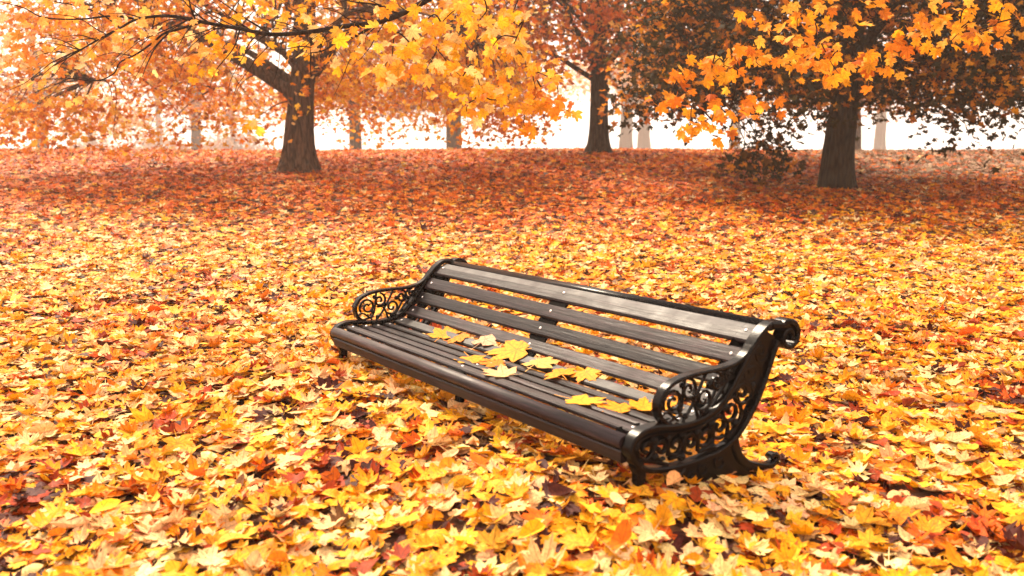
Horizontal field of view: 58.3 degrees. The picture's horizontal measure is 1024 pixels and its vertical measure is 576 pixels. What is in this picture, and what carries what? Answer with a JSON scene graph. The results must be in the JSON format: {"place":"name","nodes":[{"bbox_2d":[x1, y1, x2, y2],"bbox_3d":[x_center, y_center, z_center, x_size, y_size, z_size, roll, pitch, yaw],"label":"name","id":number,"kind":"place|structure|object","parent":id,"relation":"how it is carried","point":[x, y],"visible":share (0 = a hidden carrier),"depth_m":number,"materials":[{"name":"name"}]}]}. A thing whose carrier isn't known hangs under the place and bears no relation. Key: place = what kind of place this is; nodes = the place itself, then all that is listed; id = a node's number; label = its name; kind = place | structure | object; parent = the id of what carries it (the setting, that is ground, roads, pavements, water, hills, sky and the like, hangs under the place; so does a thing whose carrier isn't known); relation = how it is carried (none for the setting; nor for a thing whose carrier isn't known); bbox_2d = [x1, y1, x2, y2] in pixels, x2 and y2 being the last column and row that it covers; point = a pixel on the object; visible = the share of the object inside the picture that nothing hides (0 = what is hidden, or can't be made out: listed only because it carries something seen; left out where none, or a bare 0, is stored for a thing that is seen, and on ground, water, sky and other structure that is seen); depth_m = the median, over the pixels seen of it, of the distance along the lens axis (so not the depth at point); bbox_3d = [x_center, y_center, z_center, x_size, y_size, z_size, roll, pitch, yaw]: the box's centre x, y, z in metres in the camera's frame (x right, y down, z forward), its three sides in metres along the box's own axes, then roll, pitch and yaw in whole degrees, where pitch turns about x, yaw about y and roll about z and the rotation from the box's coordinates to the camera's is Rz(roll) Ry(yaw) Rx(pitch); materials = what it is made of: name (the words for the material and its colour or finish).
{"place":"outdoors","nodes":[
{"label":"outdoors","id":0,"kind":"place"},
{"bbox_2d":[0,152,1023,575],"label":"ground","id":1,"kind":"structure","parent":0,"point":[256,518],"depth_m":10.21,"materials":[{"name":"orange plant"}]},
{"bbox_2d":[0,6,158,147],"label":"background tree","id":2,"kind":"object","parent":1,"relation":"on","point":[35,85],"visible":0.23,"depth_m":112.32,"materials":[{"name":"orange plant"}]},
{"bbox_2d":[49,48,120,148],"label":"background tree","id":3,"kind":"object","parent":1,"relation":"on","point":[93,143],"visible":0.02,"depth_m":219.82,"materials":[{"name":"orange plant"}]},
{"bbox_2d":[113,83,190,149],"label":"background tree","id":4,"kind":"object","parent":1,"relation":"on","point":[145,145],"visible":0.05,"depth_m":229.84,"materials":[{"name":"orange plant"}]},
{"bbox_2d":[87,13,283,149],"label":"background tree","id":5,"kind":"object","parent":1,"relation":"on","point":[195,134],"visible":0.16,"depth_m":125.67,"materials":[{"name":"orange plant"}]},
{"bbox_2d":[186,66,281,150],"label":"background tree","id":6,"kind":"object","parent":1,"relation":"on","point":[231,142],"visible":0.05,"depth_m":210.55,"materials":[{"name":"orange plant"}]},
{"bbox_2d":[0,0,569,179],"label":"maple tree","id":7,"kind":"object","parent":1,"relation":"on","point":[298,92],"visible":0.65,"depth_m":20.08,"materials":[{"name":"orange plant"}]},
{"bbox_2d":[266,0,436,149],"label":"background tree","id":8,"kind":"object","parent":1,"relation":"on","point":[354,143],"visible":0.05,"depth_m":73.53,"materials":[{"name":"orange plant"}]},
{"bbox_2d":[352,0,555,149],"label":"background tree","id":9,"kind":"object","parent":1,"relation":"on","point":[452,139],"visible":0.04,"depth_m":67.80,"materials":[{"name":"orange plant"}]},
{"bbox_2d":[0,146,1023,575],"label":"fallen leaves","id":10,"kind":"object","parent":1,"relation":"on","point":[852,346],"visible":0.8,"depth_m":5.78,"materials":[{"name":"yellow plant"}]},
{"bbox_2d":[0,0,1023,152],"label":"overhanging maple","id":11,"kind":"object","parent":1,"relation":"on","point":[392,70],"visible":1,"depth_m":6.91,"materials":[{"name":"orange plant"}]},
{"bbox_2d":[330,257,800,496],"bbox_3d":[0.066,0.395,4.894,1.020,0.772,2.748,-9,12,-35],"label":"park bench","id":12,"kind":"object","parent":1,"relation":"on","point":[745,357],"visible":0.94,"depth_m":4.30,"materials":[{"name":"brown wood"}]},
{"bbox_2d":[427,326,458,339],"bbox_3d":[-0.405,0.262,5.442,0.219,0.051,0.216,-5,11,-27],"label":"maple leaf","id":13,"kind":"object","parent":12,"relation":"on","point":[438,332],"visible":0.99,"depth_m":5.45,"materials":[{"name":"yellow plant"}]},
{"bbox_2d":[447,333,469,343],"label":"maple leaf","id":14,"kind":"object","parent":12,"relation":"on","point":[460,338],"visible":1,"depth_m":5.29,"materials":[{"name":"orange plant"}]},
{"bbox_2d":[454,354,487,362],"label":"maple leaf","id":15,"kind":"object","parent":12,"relation":"on","point":[475,358],"visible":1,"depth_m":4.85,"materials":[{"name":"yellow plant"}]},
{"bbox_2d":[472,325,500,348],"bbox_3d":[-0.129,0.272,5.155,0.209,0.098,0.236,0,10,0],"label":"maple leaf","id":16,"kind":"object","parent":12,"relation":"on","point":[490,339],"visible":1,"depth_m":5.14,"materials":[{"name":"beige plant"}]},
{"bbox_2d":[478,358,512,366],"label":"maple leaf","id":17,"kind":"object","parent":12,"relation":"on","point":[491,363],"visible":0.96,"depth_m":4.76,"materials":[{"name":"orange plant"}]},
{"bbox_2d":[480,364,516,376],"bbox_3d":[-0.065,0.410,4.507,0.213,0.024,0.200,-3,10,-19],"label":"maple leaf","id":18,"kind":"object","parent":12,"relation":"on","point":[502,371],"visible":1,"depth_m":4.53,"materials":[{"name":"beige plant"}]},
{"bbox_2d":[485,335,531,361],"bbox_3d":[-0.009,0.322,4.894,0.272,0.100,0.304,-6,11,-29],"label":"maple leaf","id":19,"kind":"object","parent":12,"relation":"on","point":[513,350],"visible":1,"depth_m":4.90,"materials":[{"name":"yellow plant"}]},
{"bbox_2d":[523,357,560,370],"bbox_3d":[0.152,0.379,4.668,0.219,0.036,0.227,0,10,0],"label":"maple leaf","id":20,"kind":"object","parent":12,"relation":"on","point":[545,362],"visible":0.99,"depth_m":4.65,"materials":[{"name":"yellow plant"}]},
{"bbox_2d":[543,368,576,379],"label":"maple leaf","id":21,"kind":"object","parent":12,"relation":"on","point":[558,372],"visible":1,"depth_m":4.49,"materials":[{"name":"yellow plant"}]},
{"bbox_2d":[554,394,605,404],"bbox_3d":[0.306,0.489,4.025,0.236,0.019,0.208,0,10,0],"label":"maple leaf","id":22,"kind":"object","parent":12,"relation":"on","point":[584,399],"visible":1,"depth_m":4.04,"materials":[{"name":"yellow plant"}]},
{"bbox_2d":[571,366,600,382],"bbox_3d":[0.363,0.410,4.421,0.173,0.066,0.160,5,11,27],"label":"maple leaf","id":23,"kind":"object","parent":12,"relation":"on","point":[588,373],"visible":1,"depth_m":4.42,"materials":[{"name":"yellow plant"}]},
{"bbox_2d":[594,399,630,412],"bbox_3d":[0.445,0.509,3.944,0.172,0.015,0.177,-7,12,-36],"label":"maple leaf","id":24,"kind":"object","parent":12,"relation":"on","point":[615,406],"visible":1,"depth_m":3.95,"materials":[{"name":"yellow plant"}]},
{"bbox_2d":[625,396,651,410],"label":"maple leaf","id":25,"kind":"object","parent":12,"relation":"on","point":[642,404],"visible":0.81,"depth_m":3.99,"materials":[{"name":"yellow plant"}]},
{"bbox_2d":[649,396,676,409],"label":"maple leaf","id":26,"kind":"object","parent":12,"relation":"on","point":[672,404],"visible":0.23,"depth_m":3.94,"materials":[{"name":"plant"}]},
{"bbox_2d":[437,0,771,154],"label":"maple tree","id":27,"kind":"object","parent":1,"relation":"on","point":[598,22],"visible":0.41,"depth_m":25.41,"materials":[{"name":"orange plant"}]},
{"bbox_2d":[543,43,726,148],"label":"background tree","id":28,"kind":"object","parent":1,"relation":"on","point":[625,139],"visible":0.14,"depth_m":200.78,"materials":[{"name":"orange plant"}]},
{"bbox_2d":[556,37,726,148],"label":"background tree","id":29,"kind":"object","parent":1,"relation":"on","point":[643,139],"visible":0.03,"depth_m":235.53,"materials":[{"name":"beige plant"}]},
{"bbox_2d":[725,85,772,149],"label":"background tree","id":30,"kind":"object","parent":1,"relation":"on","point":[734,125],"depth_m":260.11,"materials":[{"name":"plant"}]},
{"bbox_2d":[597,0,1023,190],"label":"maple tree","id":31,"kind":"object","parent":1,"relation":"on","point":[995,72],"visible":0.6,"depth_m":17.21,"materials":[{"name":"plant"}]},
{"bbox_2d":[768,17,951,149],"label":"background tree","id":32,"kind":"object","parent":1,"relation":"on","point":[858,142],"visible":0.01,"depth_m":60.85,"materials":[{"name":"orange plant"}]},
{"bbox_2d":[770,20,983,149],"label":"background tree","id":33,"kind":"object","parent":1,"relation":"on","point":[880,136],"depth_m":230.75,"materials":[{"name":"beige plant"}]},
{"bbox_2d":[0,0,1023,150],"label":"sky","id":34,"kind":"structure","parent":0,"point":[574,134],"materials":[{"name":"white"}]}
]}

